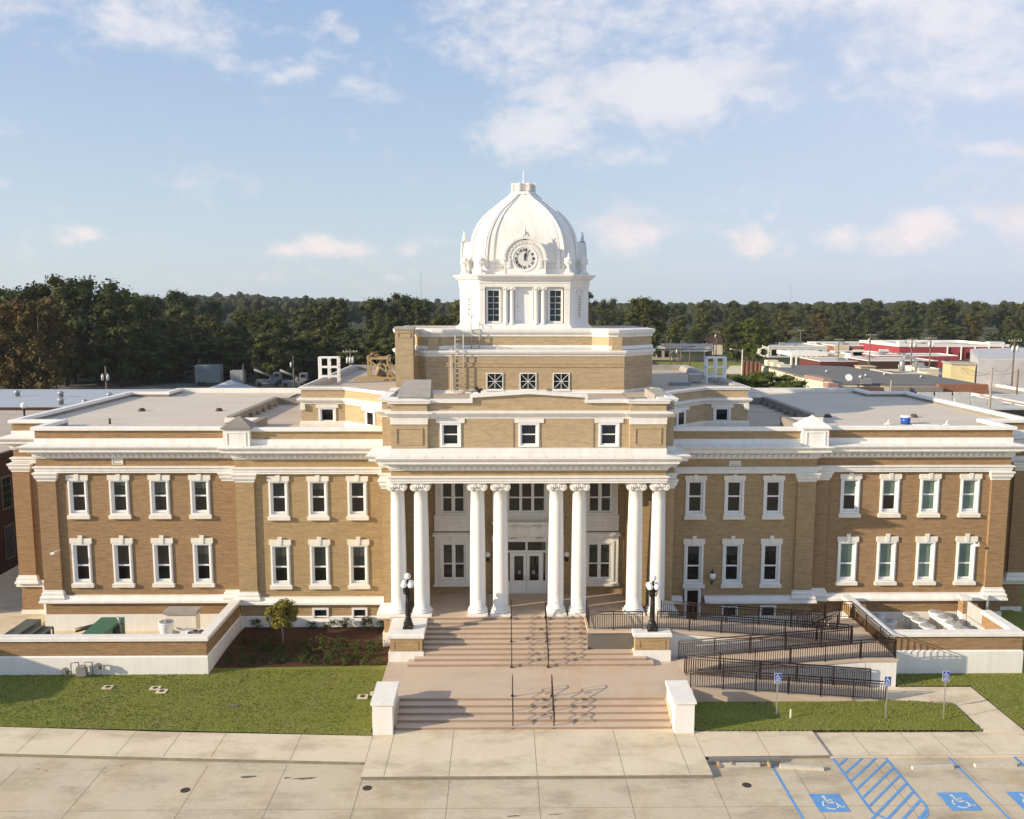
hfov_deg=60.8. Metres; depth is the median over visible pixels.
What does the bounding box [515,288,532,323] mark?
tower door
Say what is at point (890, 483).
window
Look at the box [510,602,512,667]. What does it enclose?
stair handrail
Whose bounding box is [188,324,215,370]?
broadleaf tree
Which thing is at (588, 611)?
ramp railing
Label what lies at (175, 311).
broadleaf tree
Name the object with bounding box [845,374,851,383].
satellite dish
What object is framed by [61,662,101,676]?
gas meter
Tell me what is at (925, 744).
sidewalk
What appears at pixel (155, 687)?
drain box
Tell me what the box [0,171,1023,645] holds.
courthouse
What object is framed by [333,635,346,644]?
bed shrub
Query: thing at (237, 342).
broadleaf tree
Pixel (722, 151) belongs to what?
sky
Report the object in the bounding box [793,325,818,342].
broadleaf tree
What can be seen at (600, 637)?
access ramp
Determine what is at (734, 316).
broadleaf tree
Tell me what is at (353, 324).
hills
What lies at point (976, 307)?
broadleaf tree
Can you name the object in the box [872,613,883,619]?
condenser
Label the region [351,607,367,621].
basement window
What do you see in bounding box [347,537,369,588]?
window
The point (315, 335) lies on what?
broadleaf tree
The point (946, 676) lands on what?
parking sign
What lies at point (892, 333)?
broadleaf tree
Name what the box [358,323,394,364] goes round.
broadleaf tree
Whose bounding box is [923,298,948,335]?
broadleaf tree
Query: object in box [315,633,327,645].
bed shrub
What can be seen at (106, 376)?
utility pole
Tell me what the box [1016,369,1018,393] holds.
utility pole
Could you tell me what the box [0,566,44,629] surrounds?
side driveway
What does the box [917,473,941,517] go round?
window
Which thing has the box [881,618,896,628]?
condenser
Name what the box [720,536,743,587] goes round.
window
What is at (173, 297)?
broadleaf tree
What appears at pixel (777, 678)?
parking sign
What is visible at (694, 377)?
roof unit
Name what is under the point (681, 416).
window
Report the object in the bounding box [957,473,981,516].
window
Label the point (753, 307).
broadleaf tree
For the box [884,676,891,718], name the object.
parking sign
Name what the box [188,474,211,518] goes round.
window
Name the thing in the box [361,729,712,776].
entrance pavement
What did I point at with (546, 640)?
stair handrail
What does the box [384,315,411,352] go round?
broadleaf tree
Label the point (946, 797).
road marking
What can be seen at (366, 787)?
manhole cover
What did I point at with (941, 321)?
broadleaf tree
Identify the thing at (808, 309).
broadleaf tree
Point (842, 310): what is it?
broadleaf tree
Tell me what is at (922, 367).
white back shop
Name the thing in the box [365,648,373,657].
bed shrub
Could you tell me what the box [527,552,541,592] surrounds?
door leaf
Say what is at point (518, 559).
door leaf
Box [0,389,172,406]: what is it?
metal shed
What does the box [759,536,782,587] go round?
window
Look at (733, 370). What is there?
parking lot
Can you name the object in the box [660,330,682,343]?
broadleaf tree
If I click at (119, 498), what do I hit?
window
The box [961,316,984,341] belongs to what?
broadleaf tree
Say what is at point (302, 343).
broadleaf tree
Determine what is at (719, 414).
window
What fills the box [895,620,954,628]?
enclosure floor
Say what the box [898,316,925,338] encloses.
broadleaf tree
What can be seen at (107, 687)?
drain box
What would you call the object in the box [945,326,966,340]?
broadleaf tree
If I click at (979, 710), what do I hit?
path
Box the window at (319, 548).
[308,537,331,588]
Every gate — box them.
[966,600,982,628]
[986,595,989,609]
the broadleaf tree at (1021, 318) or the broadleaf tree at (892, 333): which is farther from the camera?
the broadleaf tree at (1021, 318)
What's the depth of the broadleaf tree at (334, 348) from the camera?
221.68 m
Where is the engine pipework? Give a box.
[75,624,92,631]
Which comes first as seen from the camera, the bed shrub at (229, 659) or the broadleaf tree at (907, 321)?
the bed shrub at (229, 659)
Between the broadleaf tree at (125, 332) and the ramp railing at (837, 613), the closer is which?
the ramp railing at (837, 613)
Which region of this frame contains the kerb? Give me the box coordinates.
[0,753,828,779]
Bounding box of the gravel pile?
[209,380,256,387]
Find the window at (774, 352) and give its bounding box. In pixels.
[772,350,776,355]
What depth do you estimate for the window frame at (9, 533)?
63.69 m
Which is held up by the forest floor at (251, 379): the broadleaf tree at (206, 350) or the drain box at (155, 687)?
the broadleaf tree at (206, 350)
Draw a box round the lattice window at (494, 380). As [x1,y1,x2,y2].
[486,373,503,390]
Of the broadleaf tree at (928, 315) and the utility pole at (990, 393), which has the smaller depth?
the utility pole at (990, 393)
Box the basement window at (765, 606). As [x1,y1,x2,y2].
[759,605,776,619]
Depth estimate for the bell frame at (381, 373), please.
62.96 m
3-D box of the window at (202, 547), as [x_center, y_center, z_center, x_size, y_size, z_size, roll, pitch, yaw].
[-18.247,8.934,51.539,1.300,3.150,0.310,0,7,-1]
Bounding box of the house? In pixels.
[702,335,723,354]
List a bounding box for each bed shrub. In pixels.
[223,655,234,662]
[231,645,245,651]
[239,635,254,643]
[248,656,256,663]
[249,619,262,628]
[249,638,260,644]
[264,634,274,645]
[266,642,276,651]
[268,656,278,663]
[276,651,288,660]
[297,653,307,662]
[298,650,309,656]
[302,637,312,643]
[306,620,316,628]
[308,655,319,663]
[310,645,327,651]
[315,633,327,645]
[321,654,329,663]
[322,620,340,627]
[322,648,335,658]
[324,639,339,645]
[332,648,341,657]
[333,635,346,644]
[336,643,349,650]
[339,617,349,627]
[340,651,351,658]
[340,658,351,664]
[348,643,359,651]
[349,654,359,660]
[360,616,373,629]
[360,654,370,665]
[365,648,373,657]
[373,640,384,649]
[376,620,383,628]
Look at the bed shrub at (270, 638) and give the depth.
48.94 m
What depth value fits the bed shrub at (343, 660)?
46.56 m
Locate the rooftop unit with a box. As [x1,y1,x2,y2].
[858,375,871,383]
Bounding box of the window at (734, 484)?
[722,474,745,519]
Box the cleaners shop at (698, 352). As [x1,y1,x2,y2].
[652,344,714,360]
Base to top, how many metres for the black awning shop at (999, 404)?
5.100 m
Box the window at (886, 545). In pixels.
[874,534,898,584]
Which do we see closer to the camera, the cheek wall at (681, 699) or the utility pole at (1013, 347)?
the cheek wall at (681, 699)
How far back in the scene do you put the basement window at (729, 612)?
51.74 m
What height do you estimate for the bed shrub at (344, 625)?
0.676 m
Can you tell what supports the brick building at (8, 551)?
on the ground at (922, 337)
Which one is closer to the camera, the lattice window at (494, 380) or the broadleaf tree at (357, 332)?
the lattice window at (494, 380)
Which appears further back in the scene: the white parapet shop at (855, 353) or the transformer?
the white parapet shop at (855, 353)
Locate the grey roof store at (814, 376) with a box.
[761,360,987,395]
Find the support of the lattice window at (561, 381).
in the courthouse
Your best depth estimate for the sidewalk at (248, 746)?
38.53 m
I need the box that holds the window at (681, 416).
[676,406,689,425]
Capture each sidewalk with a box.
[0,727,372,761]
[694,731,828,756]
[814,732,1023,757]
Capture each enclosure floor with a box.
[0,630,159,633]
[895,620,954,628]
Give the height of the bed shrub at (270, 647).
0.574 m
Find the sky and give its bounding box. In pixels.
[0,0,1023,304]
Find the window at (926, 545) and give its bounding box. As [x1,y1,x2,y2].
[913,534,937,584]
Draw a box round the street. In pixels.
[0,728,1023,818]
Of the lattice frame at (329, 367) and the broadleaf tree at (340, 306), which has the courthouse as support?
the lattice frame at (329, 367)
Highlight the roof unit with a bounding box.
[688,374,702,381]
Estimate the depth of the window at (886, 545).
52.04 m
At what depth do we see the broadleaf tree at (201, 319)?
245.95 m
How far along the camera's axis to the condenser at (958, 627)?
49.05 m
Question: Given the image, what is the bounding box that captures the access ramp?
[584,616,897,701]
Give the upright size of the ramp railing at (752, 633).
1.796 m
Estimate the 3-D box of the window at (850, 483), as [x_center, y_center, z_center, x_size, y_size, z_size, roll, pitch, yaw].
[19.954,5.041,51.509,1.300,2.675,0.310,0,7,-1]
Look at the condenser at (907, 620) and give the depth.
50.98 m
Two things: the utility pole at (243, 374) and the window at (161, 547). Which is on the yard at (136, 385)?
the utility pole at (243, 374)
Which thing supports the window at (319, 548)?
in the courthouse
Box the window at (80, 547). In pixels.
[69,535,94,587]
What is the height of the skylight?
0.220 m
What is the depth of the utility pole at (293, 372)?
189.76 m
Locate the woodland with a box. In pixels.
[66,291,1023,328]
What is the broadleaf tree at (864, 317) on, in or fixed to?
on the ground at (922, 337)
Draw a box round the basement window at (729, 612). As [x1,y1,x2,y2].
[720,605,737,619]
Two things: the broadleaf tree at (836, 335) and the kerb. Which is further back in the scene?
the broadleaf tree at (836, 335)
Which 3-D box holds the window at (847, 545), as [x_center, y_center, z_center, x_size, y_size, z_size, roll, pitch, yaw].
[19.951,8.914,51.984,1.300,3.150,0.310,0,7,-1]
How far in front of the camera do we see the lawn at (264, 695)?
42.64 m
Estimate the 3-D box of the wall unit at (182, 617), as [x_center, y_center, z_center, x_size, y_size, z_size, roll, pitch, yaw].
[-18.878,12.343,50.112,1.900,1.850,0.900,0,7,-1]
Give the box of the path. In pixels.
[871,687,1023,731]
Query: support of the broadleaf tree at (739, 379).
on the ground at (922, 337)
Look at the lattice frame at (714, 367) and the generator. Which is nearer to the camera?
the generator
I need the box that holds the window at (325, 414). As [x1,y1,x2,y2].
[318,408,335,420]
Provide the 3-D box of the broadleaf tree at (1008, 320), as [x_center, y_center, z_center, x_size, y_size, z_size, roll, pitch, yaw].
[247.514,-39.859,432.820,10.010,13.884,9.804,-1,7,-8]
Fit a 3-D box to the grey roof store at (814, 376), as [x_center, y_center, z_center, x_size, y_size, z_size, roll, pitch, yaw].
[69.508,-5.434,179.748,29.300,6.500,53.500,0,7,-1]
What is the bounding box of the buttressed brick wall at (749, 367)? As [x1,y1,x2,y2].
[742,360,761,375]
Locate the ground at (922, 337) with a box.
[0,327,1023,731]
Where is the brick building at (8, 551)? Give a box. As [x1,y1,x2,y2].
[0,407,60,574]
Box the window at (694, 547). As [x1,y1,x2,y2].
[683,536,704,583]
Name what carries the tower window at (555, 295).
in the courthouse
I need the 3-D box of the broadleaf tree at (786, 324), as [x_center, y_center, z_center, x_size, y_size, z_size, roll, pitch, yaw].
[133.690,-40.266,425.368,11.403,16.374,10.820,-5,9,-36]
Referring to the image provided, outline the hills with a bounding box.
[93,296,1022,326]
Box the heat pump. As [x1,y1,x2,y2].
[179,628,205,633]
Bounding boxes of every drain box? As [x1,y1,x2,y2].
[101,685,114,688]
[149,686,161,689]
[155,689,167,692]
[357,694,367,698]
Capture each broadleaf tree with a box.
[0,280,57,373]
[0,285,22,363]
[0,294,76,388]
[0,296,46,388]
[35,274,94,385]
[53,274,144,386]
[79,308,110,363]
[88,287,152,386]
[123,293,166,378]
[141,294,167,322]
[152,315,191,376]
[155,335,200,380]
[159,288,206,346]
[159,302,198,367]
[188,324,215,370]
[190,314,228,359]
[191,336,246,380]
[199,298,227,341]
[213,322,251,356]
[213,335,260,378]
[227,308,249,336]
[231,309,265,369]
[246,310,293,362]
[247,331,302,383]
[258,318,291,369]
[261,307,275,331]
[276,336,328,378]
[288,307,313,337]
[292,316,328,356]
[294,326,334,377]
[301,300,331,347]
[310,335,358,374]
[319,296,351,332]
[323,314,354,361]
[333,338,380,368]
[335,326,367,363]
[356,296,397,337]
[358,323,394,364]
[365,315,392,355]
[370,333,394,364]
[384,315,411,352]
[385,292,415,330]
[404,296,434,324]
[429,312,454,324]
[445,299,459,324]
[588,291,597,325]
[588,304,592,323]
[593,297,622,325]
[602,310,620,325]
[623,304,637,325]
[624,296,667,356]
[652,299,668,333]
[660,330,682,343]
[664,324,678,343]
[668,303,692,330]
[668,315,689,338]
[683,327,707,343]
[686,331,698,343]
[691,302,714,332]
[693,312,713,338]
[708,325,726,347]
[719,310,744,340]
[720,320,750,361]
[720,373,764,387]
[722,301,740,326]
[736,316,773,361]
[738,326,769,349]
[741,300,769,325]
[743,370,784,387]
[752,313,769,337]
[758,323,784,343]
[769,373,806,387]
[770,302,793,332]
[770,379,808,387]
[775,311,799,342]
[793,303,817,332]
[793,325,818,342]
[808,313,831,341]
[812,304,835,335]
[820,325,847,341]
[828,301,851,332]
[837,315,856,341]
[844,324,875,341]
[846,303,864,333]
[855,311,875,339]
[863,300,884,335]
[875,315,898,339]
[875,328,904,339]
[895,300,925,331]
[897,330,920,339]
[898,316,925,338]
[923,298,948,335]
[925,327,953,339]
[930,315,953,337]
[932,297,962,330]
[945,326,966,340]
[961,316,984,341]
[962,301,991,333]
[983,332,1003,341]
[994,302,1020,333]
[1000,316,1022,340]
[1002,330,1023,347]
[1010,303,1023,330]
[1016,314,1023,338]
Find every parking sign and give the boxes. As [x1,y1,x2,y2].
[774,673,781,715]
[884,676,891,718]
[942,671,949,719]
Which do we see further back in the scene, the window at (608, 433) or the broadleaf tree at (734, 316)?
the broadleaf tree at (734, 316)
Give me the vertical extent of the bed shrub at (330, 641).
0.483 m
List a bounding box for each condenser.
[158,619,173,633]
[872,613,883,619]
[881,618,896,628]
[903,612,919,628]
[910,617,926,628]
[919,623,935,628]
[928,609,944,626]
[936,615,952,628]
[944,620,960,628]
[952,625,968,628]
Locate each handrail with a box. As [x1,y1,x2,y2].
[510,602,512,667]
[511,675,513,728]
[544,599,549,667]
[550,674,555,728]
[812,609,839,625]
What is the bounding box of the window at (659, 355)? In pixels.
[657,350,661,357]
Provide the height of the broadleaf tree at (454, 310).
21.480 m
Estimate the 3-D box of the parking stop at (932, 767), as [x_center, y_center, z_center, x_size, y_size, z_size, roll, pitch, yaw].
[17.780,15.119,36.877,1.800,0.130,0.160,0,7,-4]
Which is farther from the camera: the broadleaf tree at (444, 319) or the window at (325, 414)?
the broadleaf tree at (444, 319)
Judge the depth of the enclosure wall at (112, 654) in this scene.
45.45 m
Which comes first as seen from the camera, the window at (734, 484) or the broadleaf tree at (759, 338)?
the window at (734, 484)
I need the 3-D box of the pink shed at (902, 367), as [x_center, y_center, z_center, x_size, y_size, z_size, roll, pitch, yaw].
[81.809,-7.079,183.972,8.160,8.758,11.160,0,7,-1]
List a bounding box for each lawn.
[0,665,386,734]
[694,699,979,729]
[896,610,1023,685]
[971,681,1023,727]
[1015,584,1023,615]
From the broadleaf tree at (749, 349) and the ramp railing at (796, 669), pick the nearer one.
the ramp railing at (796, 669)
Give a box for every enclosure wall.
[0,599,240,674]
[841,595,1023,673]
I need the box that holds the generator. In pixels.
[82,616,124,633]
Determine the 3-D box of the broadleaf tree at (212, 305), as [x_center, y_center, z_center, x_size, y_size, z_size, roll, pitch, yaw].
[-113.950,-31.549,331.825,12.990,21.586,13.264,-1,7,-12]
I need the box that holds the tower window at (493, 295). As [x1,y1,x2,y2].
[486,288,500,322]
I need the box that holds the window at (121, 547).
[110,535,135,587]
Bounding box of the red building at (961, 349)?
[859,340,1009,359]
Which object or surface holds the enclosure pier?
on the ground at (922, 337)
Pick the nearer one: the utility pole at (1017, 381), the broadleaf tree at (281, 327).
the utility pole at (1017, 381)
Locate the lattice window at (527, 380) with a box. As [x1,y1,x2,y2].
[520,373,535,389]
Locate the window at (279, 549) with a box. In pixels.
[269,537,292,588]
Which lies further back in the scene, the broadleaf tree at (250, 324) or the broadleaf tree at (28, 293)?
the broadleaf tree at (250, 324)
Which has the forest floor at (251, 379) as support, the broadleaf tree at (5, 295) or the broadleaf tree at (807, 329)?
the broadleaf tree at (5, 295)
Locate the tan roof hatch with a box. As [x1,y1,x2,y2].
[854,365,876,368]
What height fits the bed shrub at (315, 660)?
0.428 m
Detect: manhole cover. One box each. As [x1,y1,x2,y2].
[180,787,189,792]
[362,785,371,790]
[742,782,750,787]
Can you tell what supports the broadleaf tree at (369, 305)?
on the forest floor at (251, 379)
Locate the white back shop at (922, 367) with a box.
[898,362,938,375]
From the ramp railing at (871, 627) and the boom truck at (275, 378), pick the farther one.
the boom truck at (275, 378)
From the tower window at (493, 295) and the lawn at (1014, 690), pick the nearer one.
the lawn at (1014, 690)
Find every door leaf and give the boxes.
[511,552,525,592]
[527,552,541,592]
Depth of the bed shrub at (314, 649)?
48.08 m
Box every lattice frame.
[318,356,340,383]
[704,356,726,382]
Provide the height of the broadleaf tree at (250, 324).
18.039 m
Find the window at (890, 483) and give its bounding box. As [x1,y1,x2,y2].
[877,473,901,517]
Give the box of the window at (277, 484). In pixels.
[267,475,290,520]
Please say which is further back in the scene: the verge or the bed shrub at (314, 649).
the verge
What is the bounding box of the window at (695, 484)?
[684,474,706,519]
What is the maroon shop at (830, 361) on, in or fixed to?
on the ground at (922, 337)
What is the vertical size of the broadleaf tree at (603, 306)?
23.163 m
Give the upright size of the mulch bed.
0.253 m
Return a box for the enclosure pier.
[957,594,971,625]
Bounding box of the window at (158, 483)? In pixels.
[147,474,171,518]
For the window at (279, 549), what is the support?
in the courthouse
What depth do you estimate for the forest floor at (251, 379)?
221.63 m
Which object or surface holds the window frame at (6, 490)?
in the brick building at (8, 551)
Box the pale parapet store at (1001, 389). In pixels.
[970,384,1023,396]
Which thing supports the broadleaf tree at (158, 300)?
on the forest floor at (251, 379)
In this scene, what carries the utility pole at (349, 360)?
on the ground at (922, 337)
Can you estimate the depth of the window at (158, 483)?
51.06 m
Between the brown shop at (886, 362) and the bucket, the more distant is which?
the brown shop at (886, 362)
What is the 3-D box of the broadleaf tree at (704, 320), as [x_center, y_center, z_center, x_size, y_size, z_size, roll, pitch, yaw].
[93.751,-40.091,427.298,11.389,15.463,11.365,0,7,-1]
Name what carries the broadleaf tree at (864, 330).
on the ground at (922, 337)
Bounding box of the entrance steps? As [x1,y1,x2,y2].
[372,617,683,731]
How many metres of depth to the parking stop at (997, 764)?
36.99 m
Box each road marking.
[771,757,1023,818]
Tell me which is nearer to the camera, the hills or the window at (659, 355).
the window at (659, 355)
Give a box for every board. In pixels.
[708,759,779,761]
[709,757,780,758]
[709,758,780,759]
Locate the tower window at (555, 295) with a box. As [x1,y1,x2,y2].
[548,288,562,322]
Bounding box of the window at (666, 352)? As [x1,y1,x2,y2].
[664,350,668,357]
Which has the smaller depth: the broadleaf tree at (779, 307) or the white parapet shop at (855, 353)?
the white parapet shop at (855, 353)
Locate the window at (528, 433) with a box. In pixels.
[518,423,538,446]
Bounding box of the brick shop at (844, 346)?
[807,341,894,351]
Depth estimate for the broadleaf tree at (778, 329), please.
337.41 m
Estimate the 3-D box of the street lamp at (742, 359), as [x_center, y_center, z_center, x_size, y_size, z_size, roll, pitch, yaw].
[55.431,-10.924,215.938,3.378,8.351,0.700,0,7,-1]
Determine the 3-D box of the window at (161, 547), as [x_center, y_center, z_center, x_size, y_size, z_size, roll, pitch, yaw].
[-20.597,8.935,51.512,1.300,3.150,0.310,0,7,-1]
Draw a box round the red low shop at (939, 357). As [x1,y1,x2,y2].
[862,351,957,367]
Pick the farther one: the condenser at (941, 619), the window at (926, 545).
the window at (926, 545)
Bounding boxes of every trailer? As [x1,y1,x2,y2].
[193,364,223,384]
[230,370,245,382]
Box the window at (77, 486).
[65,474,90,518]
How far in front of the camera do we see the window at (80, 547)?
51.49 m
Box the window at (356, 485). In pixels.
[346,475,368,519]
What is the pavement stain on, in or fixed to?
on the street
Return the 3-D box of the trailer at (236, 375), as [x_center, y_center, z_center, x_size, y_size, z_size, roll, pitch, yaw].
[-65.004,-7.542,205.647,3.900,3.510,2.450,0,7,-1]
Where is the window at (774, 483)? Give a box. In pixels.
[761,474,784,519]
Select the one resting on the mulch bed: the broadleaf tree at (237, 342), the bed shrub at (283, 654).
the bed shrub at (283, 654)
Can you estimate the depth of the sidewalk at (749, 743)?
38.67 m
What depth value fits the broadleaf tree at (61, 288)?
201.66 m
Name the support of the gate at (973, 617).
attached to the enclosure pier
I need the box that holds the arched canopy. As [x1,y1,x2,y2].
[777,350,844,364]
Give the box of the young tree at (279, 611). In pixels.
[264,598,298,642]
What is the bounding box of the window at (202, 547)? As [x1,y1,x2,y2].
[191,535,214,586]
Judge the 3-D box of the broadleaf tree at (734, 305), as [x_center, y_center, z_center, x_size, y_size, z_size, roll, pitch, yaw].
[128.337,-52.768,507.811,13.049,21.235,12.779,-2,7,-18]
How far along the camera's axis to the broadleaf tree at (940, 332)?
386.58 m
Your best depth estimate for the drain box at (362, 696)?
42.96 m
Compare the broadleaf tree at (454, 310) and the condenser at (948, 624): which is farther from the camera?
the broadleaf tree at (454, 310)
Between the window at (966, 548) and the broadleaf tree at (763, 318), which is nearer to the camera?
the window at (966, 548)
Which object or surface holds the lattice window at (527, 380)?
in the courthouse
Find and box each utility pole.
[101,366,108,388]
[242,364,243,384]
[290,356,294,387]
[343,349,356,364]
[713,331,718,355]
[866,333,875,364]
[907,338,917,364]
[926,336,936,366]
[988,367,992,408]
[1008,339,1021,386]
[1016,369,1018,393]
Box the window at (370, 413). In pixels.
[361,407,376,425]
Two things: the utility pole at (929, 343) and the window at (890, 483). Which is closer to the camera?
the window at (890, 483)
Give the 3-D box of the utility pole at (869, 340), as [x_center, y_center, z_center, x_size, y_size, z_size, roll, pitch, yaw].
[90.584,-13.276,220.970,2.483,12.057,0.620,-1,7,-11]
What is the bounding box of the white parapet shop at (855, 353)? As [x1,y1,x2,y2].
[830,349,890,357]
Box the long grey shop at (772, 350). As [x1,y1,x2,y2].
[756,342,827,356]
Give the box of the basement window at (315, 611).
[311,608,329,621]
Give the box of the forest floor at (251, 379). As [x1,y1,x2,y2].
[0,340,671,388]
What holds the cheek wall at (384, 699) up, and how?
attached to the entrance steps
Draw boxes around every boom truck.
[254,368,281,385]
[280,369,307,386]
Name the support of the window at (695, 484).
in the courthouse
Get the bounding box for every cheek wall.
[370,681,398,734]
[665,680,696,732]
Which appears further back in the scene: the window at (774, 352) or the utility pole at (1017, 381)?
the window at (774, 352)
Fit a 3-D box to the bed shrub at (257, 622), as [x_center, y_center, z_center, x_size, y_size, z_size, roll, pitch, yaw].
[-14.968,12.569,51.182,0.840,0.643,0.846,-2,7,-18]
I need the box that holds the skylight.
[669,382,690,385]
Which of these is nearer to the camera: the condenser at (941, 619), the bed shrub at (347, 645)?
the bed shrub at (347, 645)
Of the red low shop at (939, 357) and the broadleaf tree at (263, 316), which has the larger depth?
the red low shop at (939, 357)
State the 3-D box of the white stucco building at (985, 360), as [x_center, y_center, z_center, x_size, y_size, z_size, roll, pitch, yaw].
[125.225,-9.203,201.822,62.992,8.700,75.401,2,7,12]
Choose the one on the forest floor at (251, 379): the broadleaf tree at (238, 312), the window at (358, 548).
the broadleaf tree at (238, 312)
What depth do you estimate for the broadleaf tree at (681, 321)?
430.48 m
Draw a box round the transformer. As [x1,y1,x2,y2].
[5,619,53,633]
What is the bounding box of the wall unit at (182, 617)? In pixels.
[163,606,201,633]
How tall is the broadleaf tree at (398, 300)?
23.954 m
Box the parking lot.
[726,366,941,374]
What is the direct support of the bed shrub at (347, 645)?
on the mulch bed
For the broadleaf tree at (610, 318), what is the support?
on the forest floor at (251, 379)
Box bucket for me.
[900,415,910,424]
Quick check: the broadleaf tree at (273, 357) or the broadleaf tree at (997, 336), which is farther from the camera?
the broadleaf tree at (997, 336)
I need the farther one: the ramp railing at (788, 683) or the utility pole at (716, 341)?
the utility pole at (716, 341)
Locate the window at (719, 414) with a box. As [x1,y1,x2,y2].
[713,408,730,420]
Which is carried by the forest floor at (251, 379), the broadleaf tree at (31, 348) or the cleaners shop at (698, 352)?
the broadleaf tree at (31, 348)
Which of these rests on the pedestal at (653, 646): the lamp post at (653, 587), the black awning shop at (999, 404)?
the lamp post at (653, 587)
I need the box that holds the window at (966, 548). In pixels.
[953,533,977,584]
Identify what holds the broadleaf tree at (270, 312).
on the forest floor at (251, 379)
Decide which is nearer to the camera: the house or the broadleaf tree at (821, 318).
the house
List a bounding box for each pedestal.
[387,618,427,661]
[631,628,671,660]
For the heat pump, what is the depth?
48.57 m
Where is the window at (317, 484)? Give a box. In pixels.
[306,475,329,519]
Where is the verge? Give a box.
[655,361,761,376]
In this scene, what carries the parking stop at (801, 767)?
on the street
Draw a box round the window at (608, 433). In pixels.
[598,423,619,446]
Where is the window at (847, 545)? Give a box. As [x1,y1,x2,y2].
[835,534,858,585]
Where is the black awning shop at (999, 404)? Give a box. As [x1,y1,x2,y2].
[917,392,1023,416]
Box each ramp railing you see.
[586,600,642,629]
[657,611,849,642]
[660,600,824,628]
[678,625,852,658]
[684,639,896,672]
[686,656,870,686]
[690,667,886,700]
[797,601,895,657]
[806,612,838,628]
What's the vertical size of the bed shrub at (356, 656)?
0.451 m
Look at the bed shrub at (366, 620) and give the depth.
51.21 m
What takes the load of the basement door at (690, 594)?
in the courthouse
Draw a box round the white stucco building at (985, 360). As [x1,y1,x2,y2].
[941,347,1023,387]
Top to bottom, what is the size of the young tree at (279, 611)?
2.894 m
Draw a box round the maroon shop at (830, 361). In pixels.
[799,357,857,366]
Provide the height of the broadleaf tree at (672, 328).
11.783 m
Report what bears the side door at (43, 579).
in the courthouse
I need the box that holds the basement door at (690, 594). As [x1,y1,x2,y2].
[683,588,700,619]
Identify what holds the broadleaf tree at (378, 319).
on the forest floor at (251, 379)
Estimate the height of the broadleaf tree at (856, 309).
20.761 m
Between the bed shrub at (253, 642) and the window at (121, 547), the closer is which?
the bed shrub at (253, 642)
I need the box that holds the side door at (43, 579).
[42,579,45,614]
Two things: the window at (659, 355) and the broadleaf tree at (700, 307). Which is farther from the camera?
the broadleaf tree at (700, 307)
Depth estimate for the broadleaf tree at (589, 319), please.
427.75 m
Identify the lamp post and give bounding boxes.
[401,573,413,629]
[646,575,659,631]
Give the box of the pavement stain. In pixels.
[45,770,668,816]
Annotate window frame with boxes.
[0,474,12,510]
[4,522,15,560]
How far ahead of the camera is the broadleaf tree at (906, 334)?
380.95 m
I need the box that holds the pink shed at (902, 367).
[870,355,931,374]
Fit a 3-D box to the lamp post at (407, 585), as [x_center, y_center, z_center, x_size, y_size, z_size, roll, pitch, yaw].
[-5.513,10.107,46.165,0.684,2.995,0.684,0,7,-1]
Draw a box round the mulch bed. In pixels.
[213,627,389,667]
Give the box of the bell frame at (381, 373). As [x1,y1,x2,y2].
[354,352,395,380]
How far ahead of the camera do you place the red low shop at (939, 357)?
263.68 m
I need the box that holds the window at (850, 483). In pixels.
[838,473,861,517]
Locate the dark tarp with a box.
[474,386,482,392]
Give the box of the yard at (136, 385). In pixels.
[50,383,306,388]
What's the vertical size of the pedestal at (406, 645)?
2.243 m
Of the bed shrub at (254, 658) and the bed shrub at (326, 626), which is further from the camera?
the bed shrub at (326, 626)
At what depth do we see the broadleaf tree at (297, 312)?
322.01 m
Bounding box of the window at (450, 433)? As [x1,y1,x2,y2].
[440,423,460,446]
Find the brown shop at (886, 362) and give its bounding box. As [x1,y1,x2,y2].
[847,354,937,368]
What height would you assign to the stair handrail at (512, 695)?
1.822 m
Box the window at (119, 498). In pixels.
[107,474,131,518]
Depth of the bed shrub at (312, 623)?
51.26 m
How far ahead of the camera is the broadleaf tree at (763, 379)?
144.97 m
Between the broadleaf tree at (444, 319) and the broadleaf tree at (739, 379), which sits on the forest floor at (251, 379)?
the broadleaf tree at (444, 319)
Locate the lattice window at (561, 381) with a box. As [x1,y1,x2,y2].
[552,373,570,390]
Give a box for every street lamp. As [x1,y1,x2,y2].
[20,402,26,415]
[730,349,742,374]
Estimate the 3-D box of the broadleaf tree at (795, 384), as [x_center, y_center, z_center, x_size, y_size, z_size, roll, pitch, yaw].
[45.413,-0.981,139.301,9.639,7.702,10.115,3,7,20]
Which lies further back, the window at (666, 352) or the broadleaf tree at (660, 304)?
the broadleaf tree at (660, 304)
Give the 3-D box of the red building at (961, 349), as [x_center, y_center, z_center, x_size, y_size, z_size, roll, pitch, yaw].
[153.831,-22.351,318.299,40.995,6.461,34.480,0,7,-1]
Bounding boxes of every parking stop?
[717,762,759,766]
[779,764,823,770]
[911,764,953,769]
[973,762,1016,767]
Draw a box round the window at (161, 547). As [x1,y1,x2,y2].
[151,535,174,587]
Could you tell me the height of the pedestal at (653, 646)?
2.303 m
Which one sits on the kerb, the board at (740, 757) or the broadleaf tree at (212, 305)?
the board at (740, 757)
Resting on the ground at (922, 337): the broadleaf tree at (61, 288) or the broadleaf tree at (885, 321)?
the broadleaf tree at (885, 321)
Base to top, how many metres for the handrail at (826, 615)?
1.354 m
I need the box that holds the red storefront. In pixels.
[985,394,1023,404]

